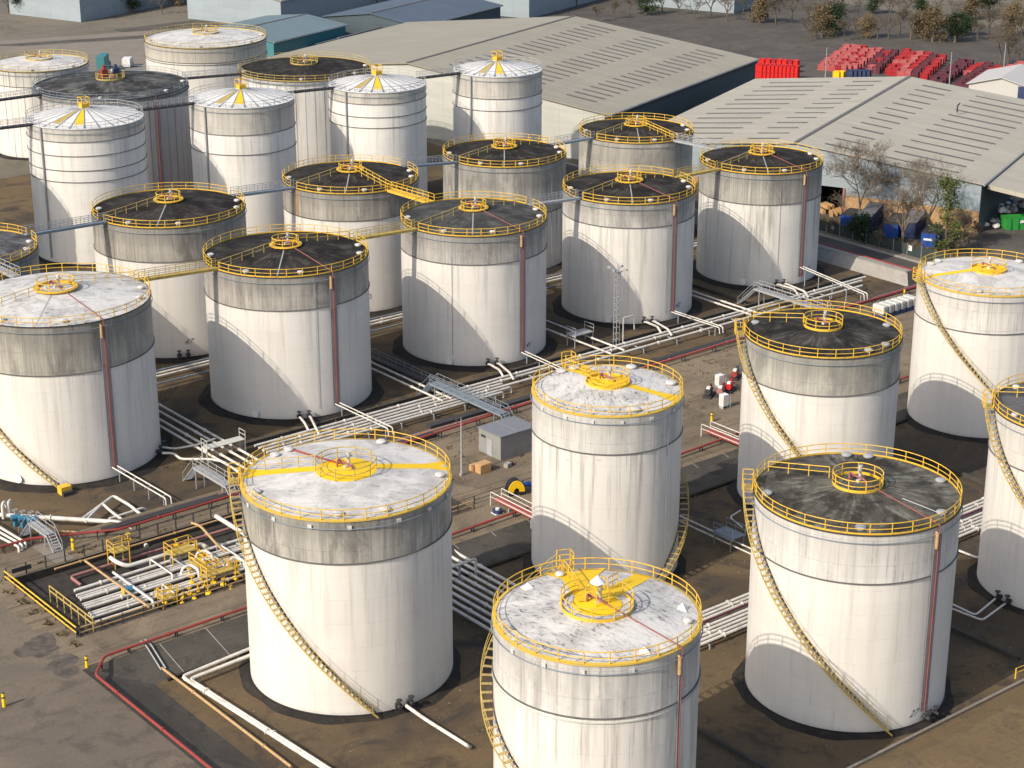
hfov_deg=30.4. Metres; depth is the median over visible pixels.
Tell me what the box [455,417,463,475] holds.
lamp post
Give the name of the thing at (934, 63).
storage crate
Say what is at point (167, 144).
storage tank
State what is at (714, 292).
kerb wall
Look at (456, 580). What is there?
pipeline
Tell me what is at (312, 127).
storage tank
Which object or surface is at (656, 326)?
pipeline
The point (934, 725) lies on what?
bank edge kerb
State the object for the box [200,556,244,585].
valve platform
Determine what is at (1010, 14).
green tree
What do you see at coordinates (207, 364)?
pipeline
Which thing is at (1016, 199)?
wrapped bale
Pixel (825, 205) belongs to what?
timber stack
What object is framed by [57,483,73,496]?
step block
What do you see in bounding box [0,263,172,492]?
storage tank
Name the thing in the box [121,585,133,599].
blue motor
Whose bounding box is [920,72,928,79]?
storage crate
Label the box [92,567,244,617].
pipeline
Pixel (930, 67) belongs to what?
storage crate
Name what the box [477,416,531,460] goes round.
equipment shed
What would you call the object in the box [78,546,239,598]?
pipeline
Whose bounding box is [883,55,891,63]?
storage crate
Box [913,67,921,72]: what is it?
storage crate
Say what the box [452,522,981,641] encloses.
pipeline
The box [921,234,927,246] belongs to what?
door
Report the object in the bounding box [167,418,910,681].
embankment kerb
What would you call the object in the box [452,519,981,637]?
pipeline
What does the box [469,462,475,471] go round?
timber box
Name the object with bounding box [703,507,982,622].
pipeline
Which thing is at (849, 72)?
waste bin
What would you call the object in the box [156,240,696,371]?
pipeline
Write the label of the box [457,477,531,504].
safety fence
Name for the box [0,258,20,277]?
walkway bridge
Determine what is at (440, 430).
pipeline
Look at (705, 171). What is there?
walkway bridge
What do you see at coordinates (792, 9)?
bare tree
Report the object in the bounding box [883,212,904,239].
shipping container
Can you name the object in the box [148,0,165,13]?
bare tree
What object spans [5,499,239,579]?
safety fence
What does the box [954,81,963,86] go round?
storage crate
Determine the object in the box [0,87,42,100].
walkway bridge
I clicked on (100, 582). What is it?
pipeline
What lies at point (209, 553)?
pipeline
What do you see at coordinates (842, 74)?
waste bin
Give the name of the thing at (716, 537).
pipeline
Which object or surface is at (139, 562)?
pipeline
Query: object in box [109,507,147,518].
pipeline
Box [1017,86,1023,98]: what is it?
doorway
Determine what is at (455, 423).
pipeline
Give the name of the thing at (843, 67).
storage crate
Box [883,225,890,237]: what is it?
door
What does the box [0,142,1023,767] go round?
basin floor
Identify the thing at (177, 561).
pipeline
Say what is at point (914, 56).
storage crate
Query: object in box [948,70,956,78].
storage crate
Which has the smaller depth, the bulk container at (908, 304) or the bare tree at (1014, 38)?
the bulk container at (908, 304)
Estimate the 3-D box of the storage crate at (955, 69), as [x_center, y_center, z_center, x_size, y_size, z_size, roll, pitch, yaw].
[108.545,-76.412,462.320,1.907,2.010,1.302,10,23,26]
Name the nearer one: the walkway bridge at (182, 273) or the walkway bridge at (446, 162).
the walkway bridge at (182, 273)
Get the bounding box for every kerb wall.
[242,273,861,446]
[372,354,433,381]
[546,318,604,343]
[692,283,746,303]
[697,726,769,767]
[894,446,984,484]
[950,625,1020,661]
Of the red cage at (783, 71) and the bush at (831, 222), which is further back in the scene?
the red cage at (783, 71)
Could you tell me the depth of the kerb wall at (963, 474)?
229.57 m
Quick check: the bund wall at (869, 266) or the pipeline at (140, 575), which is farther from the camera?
the bund wall at (869, 266)
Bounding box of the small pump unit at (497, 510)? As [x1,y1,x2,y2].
[491,507,503,514]
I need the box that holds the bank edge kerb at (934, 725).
[846,678,1023,767]
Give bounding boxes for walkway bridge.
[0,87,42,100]
[0,117,33,129]
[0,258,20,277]
[22,213,108,236]
[134,258,219,281]
[135,96,195,110]
[182,67,242,79]
[230,179,296,196]
[287,81,334,93]
[349,219,417,240]
[385,181,433,202]
[401,154,460,167]
[416,66,461,78]
[527,189,582,205]
[550,130,593,145]
[672,133,721,149]
[673,161,722,177]
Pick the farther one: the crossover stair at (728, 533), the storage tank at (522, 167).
the storage tank at (522, 167)
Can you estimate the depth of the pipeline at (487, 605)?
194.05 m
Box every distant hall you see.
[9,0,186,21]
[187,0,389,22]
[486,0,595,17]
[645,0,774,13]
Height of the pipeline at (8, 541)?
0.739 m
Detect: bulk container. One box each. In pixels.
[872,302,887,318]
[879,301,893,316]
[885,299,899,315]
[891,297,905,313]
[897,296,911,311]
[903,294,915,309]
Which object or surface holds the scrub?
on the recycling yard at (785, 37)
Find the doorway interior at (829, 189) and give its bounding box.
[823,186,842,215]
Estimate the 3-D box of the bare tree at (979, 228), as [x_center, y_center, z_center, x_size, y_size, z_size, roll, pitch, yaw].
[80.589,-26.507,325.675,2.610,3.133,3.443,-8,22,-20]
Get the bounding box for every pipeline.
[0,242,916,547]
[0,513,148,547]
[0,526,26,547]
[0,531,23,549]
[0,536,20,552]
[1,501,6,518]
[7,499,13,512]
[31,529,75,532]
[54,512,241,569]
[70,524,240,586]
[74,538,242,591]
[76,544,243,596]
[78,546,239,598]
[79,547,242,600]
[81,495,140,517]
[82,552,243,605]
[84,503,121,522]
[84,555,243,607]
[84,560,149,607]
[86,557,244,609]
[88,563,242,613]
[90,565,243,616]
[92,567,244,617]
[94,573,244,623]
[95,375,909,767]
[108,542,208,567]
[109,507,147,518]
[112,571,154,607]
[140,641,161,669]
[145,639,165,668]
[149,559,173,578]
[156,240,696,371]
[156,242,696,374]
[156,245,696,377]
[157,251,696,384]
[158,403,257,459]
[159,410,251,463]
[159,418,245,468]
[160,425,237,470]
[161,667,291,767]
[162,438,215,449]
[162,452,237,471]
[170,557,190,572]
[180,564,200,576]
[182,647,326,767]
[190,654,330,767]
[191,522,227,551]
[194,550,214,562]
[214,514,242,534]
[216,542,241,563]
[219,284,916,493]
[226,556,244,566]
[254,276,865,446]
[258,280,862,448]
[262,383,503,450]
[266,285,862,453]
[298,416,308,429]
[308,416,319,433]
[312,386,511,441]
[333,391,503,438]
[371,361,451,398]
[371,367,443,401]
[405,704,471,748]
[452,501,982,617]
[452,505,982,620]
[452,509,982,624]
[452,511,982,629]
[452,515,981,633]
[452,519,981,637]
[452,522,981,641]
[452,526,980,645]
[455,497,983,613]
[487,363,503,375]
[497,362,514,379]
[546,320,624,350]
[546,328,611,354]
[644,321,661,331]
[652,320,671,335]
[680,515,750,548]
[680,521,750,554]
[692,290,757,313]
[692,294,751,315]
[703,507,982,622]
[730,510,742,527]
[776,284,797,294]
[784,283,808,297]
[952,603,1005,619]
[953,598,995,614]
[959,550,977,557]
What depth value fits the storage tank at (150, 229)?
265.03 m
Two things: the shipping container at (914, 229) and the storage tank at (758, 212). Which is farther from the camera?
the shipping container at (914, 229)
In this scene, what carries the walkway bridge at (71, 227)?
attached to the storage tank at (18, 248)
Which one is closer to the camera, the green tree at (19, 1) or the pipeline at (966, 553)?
the pipeline at (966, 553)
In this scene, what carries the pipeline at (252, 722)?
on the basin floor
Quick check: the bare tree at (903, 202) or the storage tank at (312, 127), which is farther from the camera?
the storage tank at (312, 127)
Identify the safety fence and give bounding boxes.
[4,571,77,637]
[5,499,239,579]
[49,585,93,631]
[79,499,474,637]
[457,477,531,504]
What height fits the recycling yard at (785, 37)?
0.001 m
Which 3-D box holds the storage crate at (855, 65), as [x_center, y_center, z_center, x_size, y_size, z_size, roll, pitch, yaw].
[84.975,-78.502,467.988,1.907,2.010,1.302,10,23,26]
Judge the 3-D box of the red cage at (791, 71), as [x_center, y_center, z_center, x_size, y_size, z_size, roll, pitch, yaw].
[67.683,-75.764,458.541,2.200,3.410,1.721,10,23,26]
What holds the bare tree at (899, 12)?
on the recycling yard at (785, 37)
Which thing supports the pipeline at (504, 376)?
on the basin floor
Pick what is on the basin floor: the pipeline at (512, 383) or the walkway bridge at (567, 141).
the pipeline at (512, 383)
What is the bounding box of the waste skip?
[1001,214,1023,229]
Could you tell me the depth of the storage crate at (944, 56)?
480.50 m
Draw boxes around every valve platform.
[106,535,130,568]
[156,583,177,608]
[163,534,201,564]
[188,549,217,580]
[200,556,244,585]
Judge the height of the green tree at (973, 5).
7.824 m
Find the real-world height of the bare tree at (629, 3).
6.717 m
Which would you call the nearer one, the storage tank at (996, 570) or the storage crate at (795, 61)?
the storage tank at (996, 570)
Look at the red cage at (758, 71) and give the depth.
459.88 m
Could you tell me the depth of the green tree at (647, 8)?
547.97 m
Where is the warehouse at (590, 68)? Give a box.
[267,15,758,158]
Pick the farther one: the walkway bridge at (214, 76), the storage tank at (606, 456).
the walkway bridge at (214, 76)
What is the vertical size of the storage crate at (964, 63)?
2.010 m
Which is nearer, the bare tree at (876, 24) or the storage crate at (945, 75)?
the storage crate at (945, 75)
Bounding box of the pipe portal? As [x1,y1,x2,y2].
[452,558,476,584]
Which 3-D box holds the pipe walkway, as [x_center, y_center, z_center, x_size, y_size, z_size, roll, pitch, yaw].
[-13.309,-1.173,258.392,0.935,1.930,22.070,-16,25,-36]
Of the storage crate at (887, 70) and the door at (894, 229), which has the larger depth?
the storage crate at (887, 70)
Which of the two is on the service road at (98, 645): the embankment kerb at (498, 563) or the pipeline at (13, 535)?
the pipeline at (13, 535)
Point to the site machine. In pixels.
(513, 483)
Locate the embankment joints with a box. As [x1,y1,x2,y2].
[160,453,727,671]
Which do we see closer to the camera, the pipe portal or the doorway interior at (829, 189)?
the pipe portal
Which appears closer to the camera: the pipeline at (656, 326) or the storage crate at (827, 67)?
the pipeline at (656, 326)
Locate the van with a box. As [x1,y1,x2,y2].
[122,57,133,67]
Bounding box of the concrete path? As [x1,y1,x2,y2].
[33,542,74,563]
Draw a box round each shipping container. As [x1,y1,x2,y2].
[840,208,862,225]
[857,201,883,232]
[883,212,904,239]
[901,209,925,238]
[920,223,942,247]
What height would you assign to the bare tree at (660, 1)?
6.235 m
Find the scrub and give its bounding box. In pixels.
[820,216,961,256]
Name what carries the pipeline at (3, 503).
attached to the pipeline at (50, 517)
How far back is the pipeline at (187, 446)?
234.02 m
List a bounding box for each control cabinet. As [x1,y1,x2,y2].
[715,373,725,386]
[719,392,730,408]
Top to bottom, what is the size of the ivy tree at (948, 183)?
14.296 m
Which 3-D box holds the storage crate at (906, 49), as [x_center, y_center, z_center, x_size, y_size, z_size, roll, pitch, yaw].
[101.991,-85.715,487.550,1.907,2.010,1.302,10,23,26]
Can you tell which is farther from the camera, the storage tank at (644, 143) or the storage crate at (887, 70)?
the storage crate at (887, 70)
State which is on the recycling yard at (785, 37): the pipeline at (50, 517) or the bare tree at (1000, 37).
the bare tree at (1000, 37)
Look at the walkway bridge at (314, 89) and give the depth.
332.00 m
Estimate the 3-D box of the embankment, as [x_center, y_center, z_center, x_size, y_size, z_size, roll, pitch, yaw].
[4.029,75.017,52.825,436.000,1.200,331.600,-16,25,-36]
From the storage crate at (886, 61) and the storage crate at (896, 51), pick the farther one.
the storage crate at (896, 51)
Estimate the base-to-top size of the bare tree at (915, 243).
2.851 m
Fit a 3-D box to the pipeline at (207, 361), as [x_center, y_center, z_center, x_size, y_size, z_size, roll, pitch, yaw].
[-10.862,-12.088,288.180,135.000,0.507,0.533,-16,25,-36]
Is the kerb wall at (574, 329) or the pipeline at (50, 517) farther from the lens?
the kerb wall at (574, 329)
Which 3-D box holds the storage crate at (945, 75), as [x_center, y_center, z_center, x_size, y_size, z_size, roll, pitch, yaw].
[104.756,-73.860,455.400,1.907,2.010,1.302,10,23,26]
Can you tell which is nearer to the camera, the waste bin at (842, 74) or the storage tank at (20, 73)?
the storage tank at (20, 73)
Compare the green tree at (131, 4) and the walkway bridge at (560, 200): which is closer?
the walkway bridge at (560, 200)
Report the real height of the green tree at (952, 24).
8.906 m
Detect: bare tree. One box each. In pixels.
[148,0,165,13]
[590,4,605,20]
[610,0,621,18]
[624,0,635,14]
[657,0,664,13]
[673,0,683,14]
[679,0,708,19]
[700,0,714,17]
[717,0,739,20]
[735,0,745,13]
[765,0,790,24]
[781,0,806,21]
[800,16,818,40]
[801,2,815,21]
[808,0,841,8]
[823,137,910,213]
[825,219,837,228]
[830,188,856,213]
[835,16,857,40]
[844,0,867,16]
[847,17,860,34]
[865,13,890,38]
[873,230,885,247]
[874,156,928,202]
[877,182,938,241]
[879,0,901,21]
[880,15,899,38]
[891,0,917,18]
[893,2,912,35]
[893,154,973,224]
[904,8,924,39]
[904,241,923,247]
[945,233,971,253]
[948,0,968,15]
[948,210,980,241]
[959,229,977,248]
[969,21,985,40]
[969,224,984,238]
[981,5,1004,38]
[986,28,1020,64]
[989,20,1013,39]
[996,1,1008,22]
[1002,28,1021,63]
[1011,43,1023,60]
[1014,18,1023,36]
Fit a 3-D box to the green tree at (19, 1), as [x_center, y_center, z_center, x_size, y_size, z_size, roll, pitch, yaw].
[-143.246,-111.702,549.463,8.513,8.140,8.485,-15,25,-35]
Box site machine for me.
[505,477,531,495]
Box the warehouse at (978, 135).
[669,76,1023,232]
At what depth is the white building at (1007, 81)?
438.20 m
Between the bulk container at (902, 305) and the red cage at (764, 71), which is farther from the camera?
the red cage at (764, 71)
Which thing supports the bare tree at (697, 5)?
on the recycling yard at (785, 37)
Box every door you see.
[487,439,491,456]
[840,216,846,225]
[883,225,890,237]
[890,226,897,238]
[901,223,908,237]
[908,224,915,237]
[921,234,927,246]
[928,235,935,247]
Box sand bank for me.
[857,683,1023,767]
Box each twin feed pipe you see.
[112,465,171,505]
[335,402,393,438]
[521,351,561,370]
[671,311,723,335]
[800,266,867,303]
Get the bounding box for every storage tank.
[0,49,88,159]
[0,223,39,279]
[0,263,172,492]
[25,96,147,267]
[32,64,193,189]
[91,182,246,363]
[144,23,266,95]
[188,77,296,233]
[198,224,383,426]
[227,428,460,724]
[237,51,370,167]
[282,155,419,315]
[328,64,427,203]
[392,191,557,371]
[442,133,566,273]
[452,50,542,144]
[480,548,702,767]
[523,350,688,583]
[552,165,701,328]
[578,112,696,238]
[692,139,824,290]
[727,300,902,511]
[732,443,962,740]
[905,248,1023,443]
[967,373,1023,616]
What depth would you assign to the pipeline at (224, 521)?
210.71 m
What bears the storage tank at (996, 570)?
on the basin floor
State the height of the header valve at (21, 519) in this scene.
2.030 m
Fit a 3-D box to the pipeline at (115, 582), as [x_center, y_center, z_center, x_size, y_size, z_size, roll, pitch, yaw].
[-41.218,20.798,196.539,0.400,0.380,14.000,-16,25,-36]
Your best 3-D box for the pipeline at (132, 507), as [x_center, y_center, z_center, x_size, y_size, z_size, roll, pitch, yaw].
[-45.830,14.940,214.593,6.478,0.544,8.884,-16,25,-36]
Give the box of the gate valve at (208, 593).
[205,585,211,594]
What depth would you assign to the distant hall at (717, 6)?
556.51 m
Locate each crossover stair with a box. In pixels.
[18,511,62,552]
[183,456,239,499]
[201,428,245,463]
[417,373,513,421]
[566,321,593,348]
[713,517,745,552]
[737,280,833,310]
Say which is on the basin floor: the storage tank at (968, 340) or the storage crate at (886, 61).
the storage tank at (968, 340)
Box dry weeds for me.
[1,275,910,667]
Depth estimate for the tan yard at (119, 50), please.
498.43 m
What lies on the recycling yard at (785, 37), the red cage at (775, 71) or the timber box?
the red cage at (775, 71)
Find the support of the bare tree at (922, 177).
on the recycling yard at (785, 37)
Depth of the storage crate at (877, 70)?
465.53 m
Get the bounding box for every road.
[0,3,653,45]
[0,289,915,669]
[449,141,921,273]
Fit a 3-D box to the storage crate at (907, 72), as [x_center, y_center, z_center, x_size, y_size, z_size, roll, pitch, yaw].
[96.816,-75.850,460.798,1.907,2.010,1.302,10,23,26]
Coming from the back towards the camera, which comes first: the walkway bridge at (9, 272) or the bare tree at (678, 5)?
the bare tree at (678, 5)
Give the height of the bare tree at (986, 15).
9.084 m
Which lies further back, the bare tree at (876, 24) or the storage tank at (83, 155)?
the bare tree at (876, 24)
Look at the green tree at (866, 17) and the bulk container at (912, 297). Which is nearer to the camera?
the bulk container at (912, 297)
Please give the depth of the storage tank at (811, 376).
212.12 m
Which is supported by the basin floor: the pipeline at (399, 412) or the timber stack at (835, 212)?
the pipeline at (399, 412)
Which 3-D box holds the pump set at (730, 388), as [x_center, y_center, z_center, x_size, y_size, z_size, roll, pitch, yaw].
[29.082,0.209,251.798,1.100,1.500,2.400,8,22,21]
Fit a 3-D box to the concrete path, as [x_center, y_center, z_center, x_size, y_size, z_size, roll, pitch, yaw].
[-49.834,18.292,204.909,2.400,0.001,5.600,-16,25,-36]
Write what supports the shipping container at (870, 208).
on the recycling yard at (785, 37)
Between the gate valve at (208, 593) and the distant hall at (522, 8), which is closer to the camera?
the gate valve at (208, 593)
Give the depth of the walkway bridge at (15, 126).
304.58 m
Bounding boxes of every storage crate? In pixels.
[758,58,766,62]
[781,59,788,63]
[792,59,799,64]
[817,63,825,70]
[822,64,831,70]
[829,64,834,70]
[839,64,847,70]
[850,63,858,68]
[856,60,864,67]
[859,57,867,65]
[868,64,876,69]
[872,66,880,73]
[875,62,883,71]
[880,59,888,66]
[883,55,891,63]
[885,67,890,75]
[888,52,896,58]
[890,49,898,55]
[891,67,899,75]
[895,56,903,59]
[897,70,903,75]
[902,48,910,51]
[902,63,911,66]
[904,69,912,75]
[910,71,919,77]
[911,55,919,58]
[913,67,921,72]
[916,50,924,54]
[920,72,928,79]
[921,60,929,64]
[923,69,931,76]
[925,65,933,74]
[929,53,937,57]
[929,75,938,80]
[930,61,938,69]
[933,58,941,66]
[938,54,946,61]
[939,76,947,83]
[941,73,950,82]
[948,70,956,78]
[951,67,959,76]
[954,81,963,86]
[957,65,965,72]
[959,62,968,69]
[961,83,968,87]
[966,59,973,64]
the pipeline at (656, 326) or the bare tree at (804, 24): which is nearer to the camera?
the pipeline at (656, 326)
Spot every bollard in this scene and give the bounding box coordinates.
[1,692,5,706]
[71,537,74,549]
[84,655,88,667]
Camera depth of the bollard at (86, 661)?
180.50 m
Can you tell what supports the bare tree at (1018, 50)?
on the recycling yard at (785, 37)
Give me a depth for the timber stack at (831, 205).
342.43 m
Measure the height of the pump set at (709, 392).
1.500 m
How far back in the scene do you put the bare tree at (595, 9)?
535.97 m
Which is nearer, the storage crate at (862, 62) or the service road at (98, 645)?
the service road at (98, 645)
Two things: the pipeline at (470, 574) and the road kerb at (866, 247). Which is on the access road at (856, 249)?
the road kerb at (866, 247)
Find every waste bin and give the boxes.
[833,70,840,76]
[837,70,845,76]
[846,69,852,76]
[851,69,857,76]
[855,69,861,76]
[859,69,865,76]
[864,69,871,76]
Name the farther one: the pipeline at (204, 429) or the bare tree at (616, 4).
the bare tree at (616, 4)
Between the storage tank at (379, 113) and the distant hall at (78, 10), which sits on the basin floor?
the storage tank at (379, 113)
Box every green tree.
[6,0,23,9]
[120,0,145,12]
[170,0,183,6]
[635,0,661,14]
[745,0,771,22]
[803,1,838,37]
[818,0,850,35]
[852,11,880,38]
[863,0,886,13]
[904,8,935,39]
[911,0,929,11]
[912,3,952,42]
[941,9,974,41]
[955,0,985,18]
[959,12,979,35]
[978,0,1005,13]
[996,0,1023,35]
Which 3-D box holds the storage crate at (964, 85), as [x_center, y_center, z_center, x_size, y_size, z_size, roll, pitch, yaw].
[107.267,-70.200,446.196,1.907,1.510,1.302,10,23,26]
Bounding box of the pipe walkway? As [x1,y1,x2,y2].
[371,348,466,392]
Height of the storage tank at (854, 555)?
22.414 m
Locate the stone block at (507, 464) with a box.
[504,461,512,467]
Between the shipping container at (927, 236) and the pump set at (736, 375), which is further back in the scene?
the shipping container at (927, 236)
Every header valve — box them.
[10,508,19,526]
[18,510,26,527]
[26,511,36,522]
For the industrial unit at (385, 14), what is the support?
on the recycling yard at (785, 37)
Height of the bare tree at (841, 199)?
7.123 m
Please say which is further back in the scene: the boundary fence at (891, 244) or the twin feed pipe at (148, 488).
the boundary fence at (891, 244)
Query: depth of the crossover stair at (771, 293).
284.69 m
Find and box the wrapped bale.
[1013,196,1021,204]
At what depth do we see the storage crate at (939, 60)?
473.88 m
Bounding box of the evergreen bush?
[843,211,881,243]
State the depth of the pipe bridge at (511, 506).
214.28 m
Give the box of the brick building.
[314,27,381,44]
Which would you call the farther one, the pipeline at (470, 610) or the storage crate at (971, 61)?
the storage crate at (971, 61)
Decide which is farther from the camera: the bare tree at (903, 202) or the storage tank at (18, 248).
the bare tree at (903, 202)
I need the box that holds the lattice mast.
[607,265,634,345]
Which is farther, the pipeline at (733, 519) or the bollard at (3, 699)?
the pipeline at (733, 519)
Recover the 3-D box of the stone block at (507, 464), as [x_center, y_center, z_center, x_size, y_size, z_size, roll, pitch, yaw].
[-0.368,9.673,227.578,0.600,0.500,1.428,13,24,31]
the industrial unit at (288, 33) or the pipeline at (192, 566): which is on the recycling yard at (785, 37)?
the industrial unit at (288, 33)
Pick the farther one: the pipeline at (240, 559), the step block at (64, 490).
the step block at (64, 490)
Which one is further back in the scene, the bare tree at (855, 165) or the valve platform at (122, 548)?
the bare tree at (855, 165)
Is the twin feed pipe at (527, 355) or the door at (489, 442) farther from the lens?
the twin feed pipe at (527, 355)
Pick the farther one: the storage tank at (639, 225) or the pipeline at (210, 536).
the storage tank at (639, 225)
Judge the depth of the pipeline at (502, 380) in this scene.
259.59 m
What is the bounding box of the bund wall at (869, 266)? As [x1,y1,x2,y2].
[694,208,916,285]
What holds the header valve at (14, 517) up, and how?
on the basin floor
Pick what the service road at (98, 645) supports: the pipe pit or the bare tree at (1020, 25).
the pipe pit
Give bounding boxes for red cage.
[755,63,763,78]
[759,63,768,78]
[763,63,772,77]
[766,63,776,77]
[770,64,778,77]
[778,64,782,77]
[779,64,787,77]
[782,64,791,77]
[787,64,795,77]
[790,65,799,77]
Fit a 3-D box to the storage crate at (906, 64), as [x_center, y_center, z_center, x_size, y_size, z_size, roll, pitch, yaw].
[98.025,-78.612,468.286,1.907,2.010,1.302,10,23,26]
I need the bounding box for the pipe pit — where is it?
[8,497,472,635]
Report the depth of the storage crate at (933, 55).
479.53 m
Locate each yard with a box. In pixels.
[0,28,181,70]
[0,603,200,767]
[114,0,1023,261]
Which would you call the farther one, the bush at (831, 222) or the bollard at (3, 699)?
the bush at (831, 222)
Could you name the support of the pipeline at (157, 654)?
on the embankment
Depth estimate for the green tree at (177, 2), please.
564.80 m
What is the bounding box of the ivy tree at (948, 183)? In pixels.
[927,174,969,252]
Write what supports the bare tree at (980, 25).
on the recycling yard at (785, 37)
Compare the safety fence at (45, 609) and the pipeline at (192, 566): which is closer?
the safety fence at (45, 609)
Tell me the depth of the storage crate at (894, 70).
462.44 m
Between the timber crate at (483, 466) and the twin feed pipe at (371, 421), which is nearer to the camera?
the timber crate at (483, 466)
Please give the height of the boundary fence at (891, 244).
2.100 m
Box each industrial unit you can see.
[217,13,348,56]
[322,0,502,34]
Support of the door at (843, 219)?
in the shipping container at (844, 217)
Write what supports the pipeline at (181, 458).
attached to the storage tank at (79, 408)
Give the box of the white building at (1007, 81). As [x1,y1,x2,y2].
[966,64,1023,98]
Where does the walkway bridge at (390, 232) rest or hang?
attached to the storage tank at (473, 284)
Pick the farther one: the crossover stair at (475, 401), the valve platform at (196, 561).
the crossover stair at (475, 401)
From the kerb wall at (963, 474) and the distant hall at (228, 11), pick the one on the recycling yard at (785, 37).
the distant hall at (228, 11)
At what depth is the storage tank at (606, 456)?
196.04 m
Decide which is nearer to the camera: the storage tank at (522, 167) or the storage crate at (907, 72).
the storage tank at (522, 167)
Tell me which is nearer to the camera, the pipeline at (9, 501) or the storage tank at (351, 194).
the pipeline at (9, 501)
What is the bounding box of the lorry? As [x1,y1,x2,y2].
[96,53,110,70]
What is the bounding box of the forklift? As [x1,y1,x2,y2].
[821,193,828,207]
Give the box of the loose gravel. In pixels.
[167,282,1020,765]
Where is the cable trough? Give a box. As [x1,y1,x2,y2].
[101,283,916,533]
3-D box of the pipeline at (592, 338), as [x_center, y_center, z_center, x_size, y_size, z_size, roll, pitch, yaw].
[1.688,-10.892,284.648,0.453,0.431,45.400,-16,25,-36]
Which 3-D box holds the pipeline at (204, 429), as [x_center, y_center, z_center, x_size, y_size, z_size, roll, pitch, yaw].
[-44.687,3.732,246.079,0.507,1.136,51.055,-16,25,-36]
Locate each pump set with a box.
[703,383,715,398]
[715,382,726,397]
[725,378,735,393]
[729,366,741,380]
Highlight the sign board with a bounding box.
[12,564,31,573]
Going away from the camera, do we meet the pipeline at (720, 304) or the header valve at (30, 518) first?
the header valve at (30, 518)
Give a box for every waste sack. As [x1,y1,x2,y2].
[992,223,999,227]
[999,207,1006,212]
[1010,206,1017,211]
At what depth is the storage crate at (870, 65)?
465.92 m
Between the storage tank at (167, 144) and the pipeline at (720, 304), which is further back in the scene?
the storage tank at (167, 144)
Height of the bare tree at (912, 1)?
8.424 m
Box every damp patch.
[13,632,59,657]
[45,653,80,677]
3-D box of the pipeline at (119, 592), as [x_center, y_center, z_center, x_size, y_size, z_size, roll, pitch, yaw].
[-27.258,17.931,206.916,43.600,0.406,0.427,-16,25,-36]
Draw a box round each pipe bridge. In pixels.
[490,488,531,528]
[701,421,738,445]
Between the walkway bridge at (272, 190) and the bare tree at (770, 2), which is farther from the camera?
the bare tree at (770, 2)
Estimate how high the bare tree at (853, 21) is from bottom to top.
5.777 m
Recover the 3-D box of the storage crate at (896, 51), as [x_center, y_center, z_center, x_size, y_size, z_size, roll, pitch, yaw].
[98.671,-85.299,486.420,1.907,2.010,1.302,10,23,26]
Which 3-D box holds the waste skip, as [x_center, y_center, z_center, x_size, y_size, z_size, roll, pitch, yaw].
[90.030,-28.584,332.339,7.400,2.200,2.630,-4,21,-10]
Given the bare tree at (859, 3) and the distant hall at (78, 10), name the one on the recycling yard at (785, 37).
the bare tree at (859, 3)
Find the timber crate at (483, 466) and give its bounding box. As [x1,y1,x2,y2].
[474,459,491,474]
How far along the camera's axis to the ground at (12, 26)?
535.89 m
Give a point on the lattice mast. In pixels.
(615, 271)
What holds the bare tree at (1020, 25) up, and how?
on the recycling yard at (785, 37)
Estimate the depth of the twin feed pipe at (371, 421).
241.43 m
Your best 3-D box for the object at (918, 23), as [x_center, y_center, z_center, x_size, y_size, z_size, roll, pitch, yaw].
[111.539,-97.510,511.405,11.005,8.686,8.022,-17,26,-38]
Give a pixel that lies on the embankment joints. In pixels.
(229, 654)
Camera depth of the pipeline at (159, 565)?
200.62 m
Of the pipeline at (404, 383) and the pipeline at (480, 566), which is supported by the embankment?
the pipeline at (480, 566)
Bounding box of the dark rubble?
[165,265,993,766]
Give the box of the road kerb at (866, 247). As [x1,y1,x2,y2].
[436,138,923,263]
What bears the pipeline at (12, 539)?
on the service road at (98, 645)
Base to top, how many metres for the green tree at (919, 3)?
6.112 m
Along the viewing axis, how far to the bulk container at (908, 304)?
283.90 m
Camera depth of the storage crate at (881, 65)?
468.17 m
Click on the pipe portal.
(458, 565)
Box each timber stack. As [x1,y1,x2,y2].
[820,202,829,209]
[820,207,825,213]
[823,201,834,208]
[832,209,837,215]
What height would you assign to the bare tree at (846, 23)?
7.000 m
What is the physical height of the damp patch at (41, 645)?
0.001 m
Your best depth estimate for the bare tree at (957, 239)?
315.18 m
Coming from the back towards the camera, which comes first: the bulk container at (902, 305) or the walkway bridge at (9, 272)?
the bulk container at (902, 305)
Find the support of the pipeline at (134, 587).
on the pipe pit
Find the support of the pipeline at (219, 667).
on the basin floor
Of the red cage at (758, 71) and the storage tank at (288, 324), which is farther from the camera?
the red cage at (758, 71)
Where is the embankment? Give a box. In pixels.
[83,391,907,767]
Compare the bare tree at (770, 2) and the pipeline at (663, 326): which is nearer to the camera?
the pipeline at (663, 326)
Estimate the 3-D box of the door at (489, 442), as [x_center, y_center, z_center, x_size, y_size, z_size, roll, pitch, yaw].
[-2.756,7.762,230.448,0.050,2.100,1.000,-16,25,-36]
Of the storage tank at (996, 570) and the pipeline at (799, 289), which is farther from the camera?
the pipeline at (799, 289)
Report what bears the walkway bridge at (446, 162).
attached to the storage tank at (522, 167)
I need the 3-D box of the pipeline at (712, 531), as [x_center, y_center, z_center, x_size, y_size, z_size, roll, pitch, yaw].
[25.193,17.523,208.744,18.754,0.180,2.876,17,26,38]
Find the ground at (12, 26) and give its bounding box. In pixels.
[0,0,1023,264]
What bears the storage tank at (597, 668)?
on the basin floor
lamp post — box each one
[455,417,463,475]
[949,51,951,83]
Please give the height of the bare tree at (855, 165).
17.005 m
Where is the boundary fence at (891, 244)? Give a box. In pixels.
[819,219,950,260]
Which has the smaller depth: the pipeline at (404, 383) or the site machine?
the site machine

